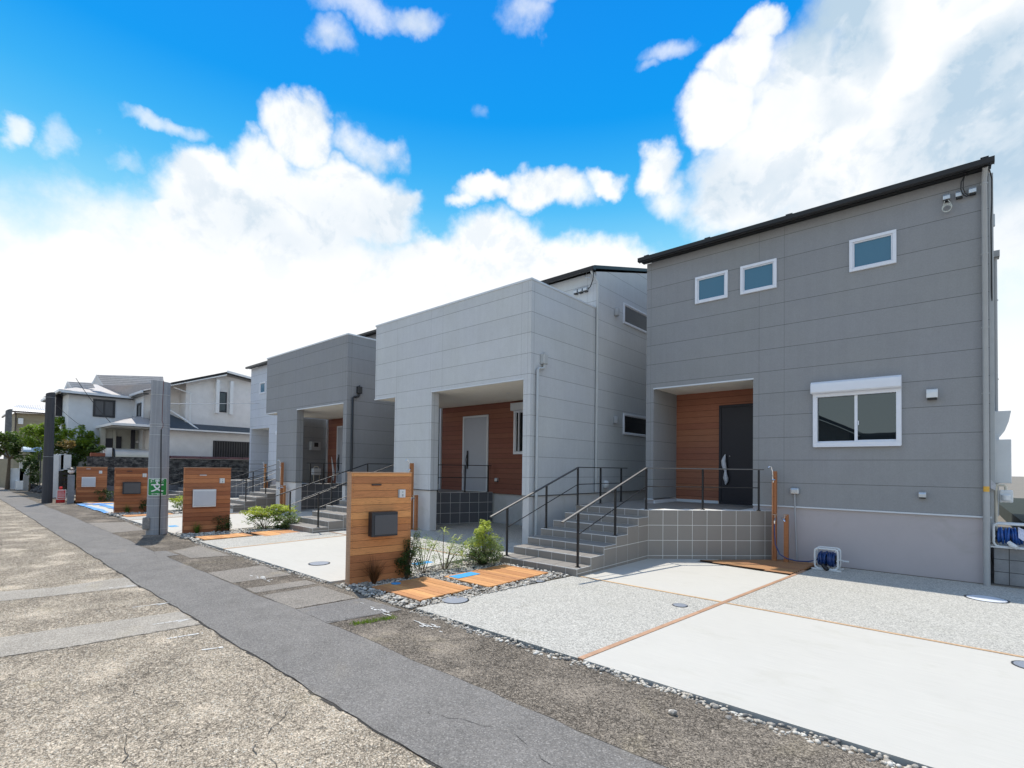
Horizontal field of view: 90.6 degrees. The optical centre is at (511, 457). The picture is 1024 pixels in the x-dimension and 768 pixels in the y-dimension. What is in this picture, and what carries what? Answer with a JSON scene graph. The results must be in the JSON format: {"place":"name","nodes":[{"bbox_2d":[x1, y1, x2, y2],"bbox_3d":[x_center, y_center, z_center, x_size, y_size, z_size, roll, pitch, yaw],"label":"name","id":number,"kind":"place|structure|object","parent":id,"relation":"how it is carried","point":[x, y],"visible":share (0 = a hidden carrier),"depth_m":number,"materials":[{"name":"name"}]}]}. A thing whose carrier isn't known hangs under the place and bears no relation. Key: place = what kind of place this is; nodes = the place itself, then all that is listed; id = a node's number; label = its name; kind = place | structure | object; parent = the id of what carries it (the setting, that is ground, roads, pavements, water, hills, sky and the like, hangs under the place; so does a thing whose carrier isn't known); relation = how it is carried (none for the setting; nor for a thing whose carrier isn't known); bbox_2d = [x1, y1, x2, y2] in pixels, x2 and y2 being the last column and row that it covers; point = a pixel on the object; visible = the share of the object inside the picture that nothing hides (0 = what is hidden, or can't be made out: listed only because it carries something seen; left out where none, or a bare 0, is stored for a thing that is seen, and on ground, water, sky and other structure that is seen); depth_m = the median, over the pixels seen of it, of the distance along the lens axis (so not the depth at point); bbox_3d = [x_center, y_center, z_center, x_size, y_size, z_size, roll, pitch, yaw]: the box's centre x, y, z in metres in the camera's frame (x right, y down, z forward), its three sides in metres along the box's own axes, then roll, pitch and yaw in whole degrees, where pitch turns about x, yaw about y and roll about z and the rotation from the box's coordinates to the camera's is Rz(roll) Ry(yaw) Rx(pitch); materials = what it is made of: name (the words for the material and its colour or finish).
{"place":"outdoors","nodes":[
{"label":"outdoors","id":0,"kind":"place"},
{"bbox_2d":[77,497,238,512],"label":"concrete pavement","id":1,"kind":"structure","parent":0,"point":[170,507],"depth_m":19.73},
{"bbox_2d":[0,500,435,767],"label":"road","id":2,"kind":"structure","parent":0,"point":[190,703],"depth_m":3.73,"materials":[{"name":"asphalt"}]},
{"bbox_2d":[0,577,138,600],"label":"trench patch","id":3,"kind":"object","parent":2,"relation":"on","point":[118,583],"visible":1,"depth_m":6.83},
{"bbox_2d":[0,611,199,656],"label":"trench patch","id":4,"kind":"object","parent":2,"relation":"on","point":[56,638],"visible":1,"depth_m":5.09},
{"bbox_2d":[130,508,325,533],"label":"concrete pavement","id":5,"kind":"structure","parent":0,"point":[236,520],"depth_m":15.05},
{"bbox_2d":[277,459,285,506],"bbox_3d":[-8.458,1.046,18.509,0.353,1.927,0.247,0,-2,41],"label":"water post","id":6,"kind":"object","parent":5,"relation":"on","point":[282,498],"visible":0.83,"depth_m":18.58,"materials":[{"name":"brown wood"}]},
{"bbox_2d":[199,532,342,549],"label":"aggregate pavement","id":7,"kind":"structure","parent":0,"point":[220,544],"depth_m":11.50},
{"bbox_2d":[0,487,665,767],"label":"newer asphalt strip","id":8,"kind":"object","parent":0,"point":[395,696],"visible":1,"depth_m":4.11,"materials":[{"name":"asphalt"}]},
{"bbox_2d":[224,536,468,582],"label":"concrete pavement","id":9,"kind":"structure","parent":0,"point":[297,556],"depth_m":9.47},
{"bbox_2d":[328,561,571,610],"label":"planting bed soil","id":10,"kind":"structure","parent":0,"point":[413,609],"depth_m":7.28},
{"bbox_2d":[360,552,391,583],"bbox_3d":[-2.005,1.606,7.374,0.705,0.495,0.686,0,-2,41],"label":"grass tuft","id":11,"kind":"object","parent":10,"relation":"on","point":[374,574],"visible":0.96,"depth_m":7.33,"materials":[{"name":"brown plant"}]},
{"bbox_2d":[394,528,427,579],"bbox_3d":[-1.553,1.494,7.845,0.375,0.797,0.580,0,-2,41],"label":"fern shrub","id":12,"kind":"object","parent":10,"relation":"on","point":[407,566],"visible":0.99,"depth_m":7.78,"materials":[{"name":"green plant"}]},
{"bbox_2d":[372,576,472,601],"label":"wooden deck","id":13,"kind":"structure","parent":10,"relation":"on","point":[419,589],"depth_m":7.07,"materials":[{"name":"orange wood"}]},
{"bbox_2d":[414,536,443,572],"bbox_3d":[-1.393,1.584,8.248,0.480,0.638,0.565,0,-2,41],"label":"lacy shrub","id":14,"kind":"object","parent":10,"relation":"on","point":[423,562],"visible":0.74,"depth_m":8.20,"materials":[{"name":"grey plant"}]},
{"bbox_2d":[428,527,470,571],"bbox_3d":[-1.013,1.539,8.454,0.569,0.750,0.776,0,-2,41],"label":"spiky shrub","id":15,"kind":"object","parent":10,"relation":"on","point":[447,559],"visible":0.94,"depth_m":8.45,"materials":[{"name":"green plant"}]},
{"bbox_2d":[334,560,568,608],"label":"bed pebbles","id":16,"kind":"object","parent":10,"relation":"on","point":[442,574],"visible":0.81,"depth_m":7.40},
{"bbox_2d":[345,472,411,584],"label":"gate wall","id":17,"kind":"structure","parent":16,"relation":"on","point":[378,523],"depth_m":7.54,"materials":[{"name":"brown wood"}]},
{"bbox_2d":[453,519,505,564],"bbox_3d":[-0.567,1.506,8.859,0.759,0.846,1.090,0,-2,41],"label":"round shrub","id":18,"kind":"object","parent":10,"relation":"on","point":[480,539],"visible":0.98,"depth_m":8.80,"materials":[{"name":"green plant"}]},
{"bbox_2d":[444,564,547,587],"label":"wooden deck","id":19,"kind":"structure","parent":10,"relation":"on","point":[491,577],"depth_m":7.97,"materials":[{"name":"orange wood"}]},
{"bbox_2d":[1,487,904,767],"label":"road verge","id":20,"kind":"structure","parent":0,"point":[623,713],"depth_m":3.88,"materials":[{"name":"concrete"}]},
{"bbox_2d":[0,459,12,486],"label":"tan wall","id":21,"kind":"structure","parent":20,"relation":"on","point":[3,466],"depth_m":33.80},
{"bbox_2d":[3,409,11,458],"bbox_3d":[-35.783,-0.652,35.933,0.400,5.552,0.400,0,-2,41],"label":"utility pole","id":22,"kind":"object","parent":20,"relation":"on","point":[8,420],"visible":0.41,"depth_m":35.85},
{"bbox_2d":[10,459,28,489],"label":"garden wall","id":23,"kind":"structure","parent":20,"relation":"on","point":[19,479],"depth_m":31.40,"materials":[{"name":"white paint"}]},
{"bbox_2d":[0,431,42,488],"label":"broadleaf tree","id":24,"kind":"object","parent":20,"relation":"on","point":[14,437],"visible":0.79,"depth_m":31.14,"materials":[{"name":"green plant"}]},
{"bbox_2d":[21,456,41,490],"bbox_3d":[-28.026,1.011,29.527,1.417,2.173,0.920,0,-2,41],"label":"dark shrub tree","id":25,"kind":"object","parent":20,"relation":"on","point":[28,460],"visible":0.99,"depth_m":29.40,"materials":[{"name":"green plant"}]},
{"bbox_2d":[41,392,54,502],"bbox_3d":[-19.551,-0.362,21.377,0.350,4.772,0.350,0,-2,41],"label":"utility pole","id":26,"kind":"object","parent":20,"relation":"on","point":[47,474],"visible":0.97,"depth_m":21.27,"materials":[{"name":"concrete"}]},
{"bbox_2d":[56,487,65,502],"bbox_3d":[-19.249,1.593,21.612,0.326,0.680,0.310,0,-2,41],"label":"red container","id":27,"kind":"object","parent":20,"relation":"on","point":[61,495],"visible":1,"depth_m":21.51,"materials":[{"name":"plastic"}]},
{"bbox_2d":[53,454,70,497],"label":"garden wall","id":28,"kind":"structure","parent":20,"relation":"on","point":[62,462],"depth_m":24.68,"materials":[{"name":"white paint"}]},
{"bbox_2d":[67,475,74,502],"bbox_3d":[-18.540,1.341,21.289,0.180,1.190,0.210,0,-2,41],"label":"grey post","id":29,"kind":"object","parent":20,"relation":"on","point":[70,487],"visible":1,"depth_m":21.23,"materials":[{"name":"concrete"}]},
{"bbox_2d":[89,522,142,532],"bbox_3d":[-10.681,1.871,13.731,3.000,0.001,0.830,0,-2,41],"label":"light verge patch","id":30,"kind":"object","parent":20,"relation":"on","point":[112,527],"visible":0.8,"depth_m":13.64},
{"bbox_2d":[142,380,170,534],"bbox_3d":[-8.686,0.042,12.425,0.496,3.864,0.472,1,-1,-23],"label":"utility pole","id":31,"kind":"object","parent":20,"relation":"on","point":[155,521],"visible":1,"depth_m":12.28,"materials":[{"name":"concrete"}]},
{"bbox_2d":[174,546,229,557],"bbox_3d":[-6.141,1.848,9.884,1.700,0.001,0.600,0,-2,41],"label":"light verge patch","id":32,"kind":"object","parent":20,"relation":"on","point":[196,552],"visible":1,"depth_m":9.82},
{"bbox_2d":[209,565,290,582],"bbox_3d":[-4.147,1.834,7.987,1.100,0.001,0.850,0,-2,41],"label":"light verge patch","id":33,"kind":"object","parent":20,"relation":"on","point":[239,575],"visible":1,"depth_m":7.96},
{"bbox_2d":[246,580,316,592],"bbox_3d":[-3.261,1.828,7.193,0.866,0.001,0.338,2,-2,-43],"label":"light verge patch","id":34,"kind":"object","parent":20,"relation":"on","point":[279,586],"visible":1,"depth_m":7.17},
{"bbox_2d":[262,586,355,608],"bbox_3d":[-2.662,1.824,6.632,0.980,0.001,0.800,0,-2,41],"label":"light verge patch","id":35,"kind":"object","parent":20,"relation":"on","point":[304,597],"visible":1,"depth_m":6.62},
{"bbox_2d":[3,496,667,767],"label":"asphalt joint crack","id":36,"kind":"object","parent":20,"relation":"on","point":[360,720],"visible":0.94,"depth_m":4.00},
{"bbox_2d":[297,598,401,622],"bbox_3d":[-1.962,1.821,6.042,0.910,0.001,0.920,0,-2,41],"label":"dark verge patch","id":37,"kind":"object","parent":20,"relation":"on","point":[341,610],"visible":1,"depth_m":6.04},
{"bbox_2d":[350,614,396,625],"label":"weeds","id":38,"kind":"object","parent":20,"relation":"on","point":[373,620],"visible":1,"depth_m":5.62,"materials":[{"name":"green plant"}]},
{"bbox_2d":[75,504,926,767],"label":"edge pebbles","id":39,"kind":"object","parent":20,"relation":"on","point":[887,761],"visible":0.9,"depth_m":3.98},
{"bbox_2d":[410,522,522,561],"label":"concrete pavement","id":40,"kind":"structure","parent":0,"point":[466,530],"depth_m":12.44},
{"bbox_2d":[406,459,417,529],"bbox_3d":[-2.677,1.011,13.361,0.353,1.927,0.247,0,-2,41],"label":"water post","id":41,"kind":"object","parent":40,"relation":"on","point":[411,469],"visible":0.59,"depth_m":13.42,"materials":[{"name":"brown wood"}]},
{"bbox_2d":[0,476,1023,767],"bbox_3d":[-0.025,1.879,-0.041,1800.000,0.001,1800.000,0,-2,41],"label":"ground","id":42,"kind":"structure","parent":0,"point":[1016,486],"depth_m":65.14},
{"bbox_2d":[75,467,106,501],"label":"gate wall","id":43,"kind":"structure","parent":42,"relation":"on","point":[90,481],"depth_m":22.18,"materials":[{"name":"brown wood"}]},
{"bbox_2d":[87,456,169,485],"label":"stained wall","id":44,"kind":"structure","parent":42,"relation":"on","point":[111,464],"depth_m":24.29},
{"bbox_2d":[169,456,267,484],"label":"tile capped wall","id":45,"kind":"structure","parent":42,"relation":"on","point":[236,466],"depth_m":27.30,"materials":[{"name":"grey stone"}]},
{"bbox_2d":[168,479,270,498],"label":"entrance steps","id":46,"kind":"structure","parent":42,"relation":"on","point":[236,491],"depth_m":25.52,"materials":[{"name":"grey stone"}]},
{"bbox_2d":[245,361,323,484],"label":"modern house","id":47,"kind":"structure","parent":42,"relation":"on","point":[263,437],"depth_m":27.08,"materials":[{"name":"grey"}]},
{"bbox_2d":[230,482,341,512],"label":"entrance steps","id":48,"kind":"structure","parent":42,"relation":"on","point":[259,498],"depth_m":20.30,"materials":[{"name":"grey stone"}]},
{"bbox_2d":[266,329,439,511],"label":"modern house","id":49,"kind":"structure","parent":42,"relation":"on","point":[331,382],"depth_m":17.55,"materials":[{"name":"grey"}]},
{"bbox_2d":[331,427,342,481],"bbox_3d":[-7.133,-0.088,21.076,1.150,2.340,0.240,0,-2,41],"label":"door","id":50,"kind":"structure","parent":49,"relation":"in","point":[340,430],"depth_m":21.27,"materials":[{"name":"metal"}]},
{"bbox_2d":[287,489,492,532],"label":"entrance steps","id":51,"kind":"structure","parent":42,"relation":"on","point":[457,507],"depth_m":14.72,"materials":[{"name":"tile"}]},
{"bbox_2d":[275,463,376,522],"bbox_3d":[-4.593,1.002,15.314,0.091,1.644,5.060,0,-2,41],"label":"handrail","id":52,"kind":"object","parent":51,"relation":"on","point":[290,504],"visible":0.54,"depth_m":14.35,"materials":[{"name":"black metal"}]},
{"bbox_2d":[301,464,393,526],"bbox_3d":[-4.240,0.968,13.485,0.068,1.644,2.783,0,-2,41],"label":"handrail","id":53,"kind":"object","parent":51,"relation":"on","point":[333,501],"visible":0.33,"depth_m":12.77,"materials":[{"name":"black metal"}]},
{"bbox_2d":[437,464,491,492],"bbox_3d":[-1.492,0.629,14.964,1.921,0.811,0.100,1,-1,-27],"label":"handrail","id":54,"kind":"object","parent":51,"relation":"on","point":[465,477],"visible":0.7,"depth_m":15.03,"materials":[{"name":"black metal"}]},
{"bbox_2d":[374,265,675,543],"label":"modern house","id":55,"kind":"structure","parent":42,"relation":"on","point":[528,386],"depth_m":13.29,"materials":[{"name":"grey"}]},
{"bbox_2d":[462,417,486,490],"bbox_3d":[-1.197,-0.098,15.902,1.000,2.295,0.155,0,-2,41],"label":"door","id":56,"kind":"structure","parent":55,"relation":"in","point":[475,429],"depth_m":15.91,"materials":[{"name":"grey metal"}]},
{"bbox_2d":[510,402,522,453],"bbox_3d":[0.578,-0.836,14.359,1.530,1.490,0.200,0,-2,41],"label":"window","id":57,"kind":"structure","parent":55,"relation":"in","point":[517,408],"depth_m":14.73,"materials":[{"name":"white glass"}]},
{"bbox_2d":[623,413,645,436],"bbox_3d":[3.610,-0.909,14.676,0.070,0.590,1.600,0,-2,41],"label":"window","id":58,"kind":"structure","parent":55,"relation":"in","point":[634,425],"depth_m":14.55,"materials":[{"name":"black glass"}]},
{"bbox_2d":[623,303,646,333],"bbox_3d":[3.625,-4.001,14.713,0.070,0.575,1.600,0,-2,41],"label":"window","id":59,"kind":"structure","parent":55,"relation":"in","point":[633,317],"depth_m":14.59,"materials":[{"name":"grey glass"}]},
{"bbox_2d":[499,499,771,576],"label":"entrance steps","id":60,"kind":"structure","parent":42,"relation":"on","point":[678,530],"depth_m":10.07,"materials":[{"name":"tile"}]},
{"bbox_2d":[490,467,627,555],"bbox_3d":[1.245,1.034,10.860,0.068,1.664,4.920,0,-2,41],"label":"handrail","id":61,"kind":"object","parent":60,"relation":"on","point":[530,494],"visible":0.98,"depth_m":10.24,"materials":[{"name":"black metal"}]},
{"bbox_2d":[561,467,763,567],"bbox_3d":[2.687,1.025,9.578,4.819,1.664,1.111,1,-1,-27],"label":"handrail","id":62,"kind":"object","parent":60,"relation":"on","point":[614,489],"visible":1,"depth_m":9.84,"materials":[{"name":"black metal"}]},
{"bbox_2d":[578,576,721,601],"bbox_3d":[1.900,1.954,7.467,2.320,0.080,0.044,0,-2,41],"label":"timber joint","id":63,"kind":"object","parent":42,"relation":"on","point":[652,589],"visible":0.29,"depth_m":7.33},
{"bbox_2d":[578,570,804,661],"bbox_3d":[2.922,1.955,6.806,6.448,0.136,0.056,2,-2,-44],"label":"timber joint","id":64,"kind":"object","parent":42,"relation":"on","point":[590,654],"visible":0.36,"depth_m":5.71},
{"bbox_2d":[725,602,1023,657],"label":"timber joint","id":65,"kind":"object","parent":42,"relation":"on","point":[882,631],"visible":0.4,"depth_m":5.50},
{"bbox_2d":[0,0,1023,476],"label":"sky","id":66,"kind":"structure","parent":0,"point":[189,189],"materials":[{"name":"blue"}]},
{"bbox_2d":[416,576,718,660],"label":"aggregate pavement","id":67,"kind":"structure","parent":0,"point":[574,617],"depth_m":6.05,"materials":[{"name":"concrete"}]},
{"bbox_2d":[441,596,468,603],"bbox_3d":[-0.736,1.839,6.534,0.370,0.008,0.370,0,-2,41],"label":"manhole cover","id":68,"kind":"object","parent":67,"relation":"on","point":[455,600],"visible":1,"depth_m":6.49,"materials":[{"name":"grey metal"}]},
{"bbox_2d":[582,559,788,600],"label":"concrete pavement","id":69,"kind":"structure","parent":0,"point":[694,577],"depth_m":8.28,"materials":[{"name":"concrete"}]},
{"bbox_2d":[583,604,1023,767],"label":"concrete pavement","id":70,"kind":"structure","parent":0,"point":[903,700],"depth_m":4.17,"materials":[{"name":"concrete"}]},
{"bbox_2d":[718,501,1023,588],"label":"back yard","id":71,"kind":"structure","parent":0,"point":[992,575],"depth_m":8.67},
{"bbox_2d":[700,559,816,574],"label":"wooden deck","id":72,"kind":"structure","parent":71,"relation":"on","point":[781,566],"depth_m":9.45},
{"bbox_2d":[767,466,788,561],"bbox_3d":[5.194,1.131,9.913,0.353,1.927,0.247,0,-2,41],"label":"water post","id":73,"kind":"object","parent":72,"relation":"on","point":[785,519],"visible":0.84,"depth_m":9.98,"materials":[{"name":"brown wood"}]},
{"bbox_2d":[638,155,1012,585],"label":"modern house","id":74,"kind":"structure","parent":71,"relation":"on","point":[834,364],"depth_m":9.43,"materials":[{"name":"grey"}]},
{"bbox_2d":[695,270,727,303],"bbox_3d":[4.402,-3.745,11.184,0.710,0.600,0.065,0,-2,41],"label":"window","id":75,"kind":"structure","parent":74,"relation":"in","point":[714,286],"depth_m":11.18,"materials":[{"name":"blue glass"}]},
{"bbox_2d":[721,406,752,502],"bbox_3d":[5.368,-0.068,11.872,0.935,2.263,0.160,0,-2,41],"label":"door","id":76,"kind":"structure","parent":74,"relation":"in","point":[737,422],"depth_m":11.98,"materials":[{"name":"black metal"}]},
{"bbox_2d":[740,258,776,294],"bbox_3d":[5.128,-3.749,10.545,0.705,0.600,0.065,0,-2,41],"label":"window","id":77,"kind":"structure","parent":74,"relation":"in","point":[760,276],"depth_m":10.54,"materials":[{"name":"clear glass"}]},
{"bbox_2d":[810,375,901,446],"bbox_3d":[6.315,-0.817,9.343,1.390,1.244,0.210,0,-2,41],"label":"window","id":78,"kind":"structure","parent":74,"relation":"in","point":[860,412],"depth_m":9.32,"materials":[{"name":"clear glass"}]},
{"bbox_2d":[849,229,896,272],"bbox_3d":[6.587,-3.758,9.259,0.705,0.600,0.065,0,-2,41],"label":"window","id":79,"kind":"structure","parent":74,"relation":"in","point":[880,249],"depth_m":9.25,"materials":[{"name":"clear glass"}]},
{"bbox_2d":[994,547,1023,586],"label":"block wall","id":80,"kind":"structure","parent":71,"relation":"on","point":[1008,567],"depth_m":8.05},
{"bbox_2d":[990,522,1023,549],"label":"hose reel","id":81,"kind":"object","parent":80,"relation":"on","point":[1013,538],"visible":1,"depth_m":8.05,"materials":[{"name":"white plastic"}]},
{"bbox_2d":[727,567,1023,655],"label":"aggregate pavement","id":82,"kind":"structure","parent":0,"point":[936,609],"depth_m":6.70,"materials":[{"name":"concrete"}]},
{"bbox_2d":[811,546,848,571],"bbox_3d":[5.760,1.843,9.172,0.560,0.396,0.395,0,-2,41],"label":"hose reel","id":83,"kind":"object","parent":82,"relation":"on","point":[831,560],"visible":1,"depth_m":9.18,"materials":[{"name":"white plastic"}]},
{"bbox_2d":[964,594,1009,602],"bbox_3d":[6.705,1.999,7.157,0.482,0.008,0.482,0,-2,41],"label":"manhole cover","id":84,"kind":"object","parent":82,"relation":"on","point":[985,598],"visible":1,"depth_m":7.15,"materials":[{"name":"grey metal"}]},
{"bbox_2d":[990,515,1023,565],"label":"raised yard","id":85,"kind":"structure","parent":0,"point":[1000,519],"depth_m":11.34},
{"bbox_2d":[999,498,1023,529],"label":"dark hedge bank","id":86,"kind":"structure","parent":85,"relation":"on","point":[1013,512],"depth_m":14.26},
{"label":"old road beyond houses","id":87,"kind":"structure","parent":0,"visible":0},
{"bbox_2d":[2,405,44,482],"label":"tan house","id":88,"kind":"structure","parent":87,"relation":"on","point":[22,418],"depth_m":40.67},
{"bbox_2d":[21,447,41,484],"bbox_3d":[-27.791,0.696,29.263,0.920,2.580,0.810,0,-2,41],"label":"arched canopy","id":89,"kind":"object","parent":87,"relation":"on","point":[24,449],"visible":0.66,"depth_m":29.23,"materials":[{"name":"metal"}]},
{"bbox_2d":[19,416,99,456],"bbox_3d":[-23.707,-0.072,26.530,3.851,4.322,3.033,0,-2,41],"label":"broadleaf tree","id":90,"kind":"object","parent":87,"relation":"on","point":[32,429],"visible":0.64,"depth_m":26.33,"materials":[{"name":"green plant"}]},
{"bbox_2d":[40,438,94,488],"bbox_3d":[-22.557,0.547,25.874,2.309,3.082,1.090,1,-1,-25],"label":"russet tree","id":91,"kind":"object","parent":87,"relation":"on","point":[59,450],"visible":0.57,"depth_m":25.79,"materials":[{"name":"green plant"}]},
{"bbox_2d":[62,454,86,492],"bbox_3d":[-22.507,0.956,25.788,1.868,2.250,1.154,1,-1,-7],"label":"hedge","id":92,"kind":"object","parent":87,"relation":"on","point":[75,461],"visible":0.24,"depth_m":25.55,"materials":[{"name":"green plant"}]},
{"bbox_2d":[41,371,250,494],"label":"old house","id":93,"kind":"structure","parent":87,"relation":"on","point":[122,403],"depth_m":28.03,"materials":[{"name":"white paint"}]},
{"bbox_2d":[86,444,105,455],"bbox_3d":[-19.890,-0.330,24.234,0.450,0.582,0.762,0,-2,41],"label":"flower planter","id":94,"kind":"object","parent":93,"relation":"attached to","point":[92,447],"visible":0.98,"depth_m":24.18,"materials":[{"name":"ceramic"}]},
{"bbox_2d":[93,399,115,417],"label":"window","id":95,"kind":"structure","parent":93,"relation":"in","point":[109,404],"depth_m":27.64,"materials":[{"name":"grey glass"}]},
{"bbox_2d":[105,430,134,448],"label":"windows","id":96,"kind":"structure","parent":93,"relation":"in","point":[109,441],"depth_m":27.11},
{"bbox_2d":[112,448,148,456],"bbox_3d":[-18.899,-0.214,25.671,0.880,0.440,2.190,0,-2,41],"label":"metal tank","id":97,"kind":"object","parent":93,"relation":"attached to","point":[118,452],"visible":0.63,"depth_m":25.11,"materials":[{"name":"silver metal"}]},
{"bbox_2d":[219,392,226,412],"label":"window","id":98,"kind":"structure","parent":93,"relation":"in","point":[223,395],"depth_m":29.31,"materials":[{"name":"glass"}]},
{"bbox_2d":[213,441,249,456],"bbox_3d":[-15.836,-0.427,29.451,0.100,0.950,2.780,0,-2,41],"label":"lattice window","id":99,"kind":"structure","parent":93,"relation":"in","point":[220,448],"depth_m":29.07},
{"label":"planting bed soil","id":100,"kind":"structure","parent":0,"visible":0},
{"bbox_2d":[182,467,230,532],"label":"gate wall","id":101,"kind":"structure","parent":100,"relation":"on","point":[206,496],"depth_m":12.57,"materials":[{"name":"brown wood"}]},
{"bbox_2d":[195,533,252,540],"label":"wooden deck","id":102,"kind":"structure","parent":100,"relation":"on","point":[221,536],"depth_m":11.84,"materials":[{"name":"brown wood"}]},
{"bbox_2d":[170,526,293,541],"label":"bed pebbles","id":103,"kind":"object","parent":100,"relation":"on","point":[191,537],"visible":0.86,"depth_m":12.46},
{"bbox_2d":[212,515,231,531],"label":"fern shrub","id":104,"kind":"object","parent":103,"relation":"on","point":[226,525],"visible":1,"depth_m":12.74,"materials":[{"name":"green plant"}]},
{"bbox_2d":[273,512,299,528],"bbox_3d":[-6.005,1.712,13.523,0.530,0.493,0.654,0,-2,41],"label":"round shrub","id":105,"kind":"object","parent":103,"relation":"on","point":[285,522],"visible":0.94,"depth_m":13.40,"materials":[{"name":"green plant"}]},
{"bbox_2d":[239,504,298,528],"bbox_3d":[-6.429,1.594,13.484,0.789,0.715,1.635,0,-2,41],"label":"yellow leafed shrub","id":106,"kind":"object","parent":100,"relation":"on","point":[268,514],"visible":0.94,"depth_m":13.35,"materials":[{"name":"green plant"}]},
{"bbox_2d":[250,529,297,535],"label":"wooden deck","id":107,"kind":"structure","parent":100,"relation":"on","point":[271,533],"depth_m":12.64,"materials":[{"name":"brown wood"}]},
{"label":"planting bed soil","id":108,"kind":"structure","parent":0,"visible":0},
{"bbox_2d":[113,468,147,512],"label":"gate wall","id":109,"kind":"structure","parent":108,"relation":"on","point":[130,487],"depth_m":17.24,"materials":[{"name":"brown wood"}]},
{"bbox_2d":[105,509,182,516],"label":"bed pebbles","id":110,"kind":"object","parent":108,"relation":"on","point":[176,511],"visible":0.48,"depth_m":17.05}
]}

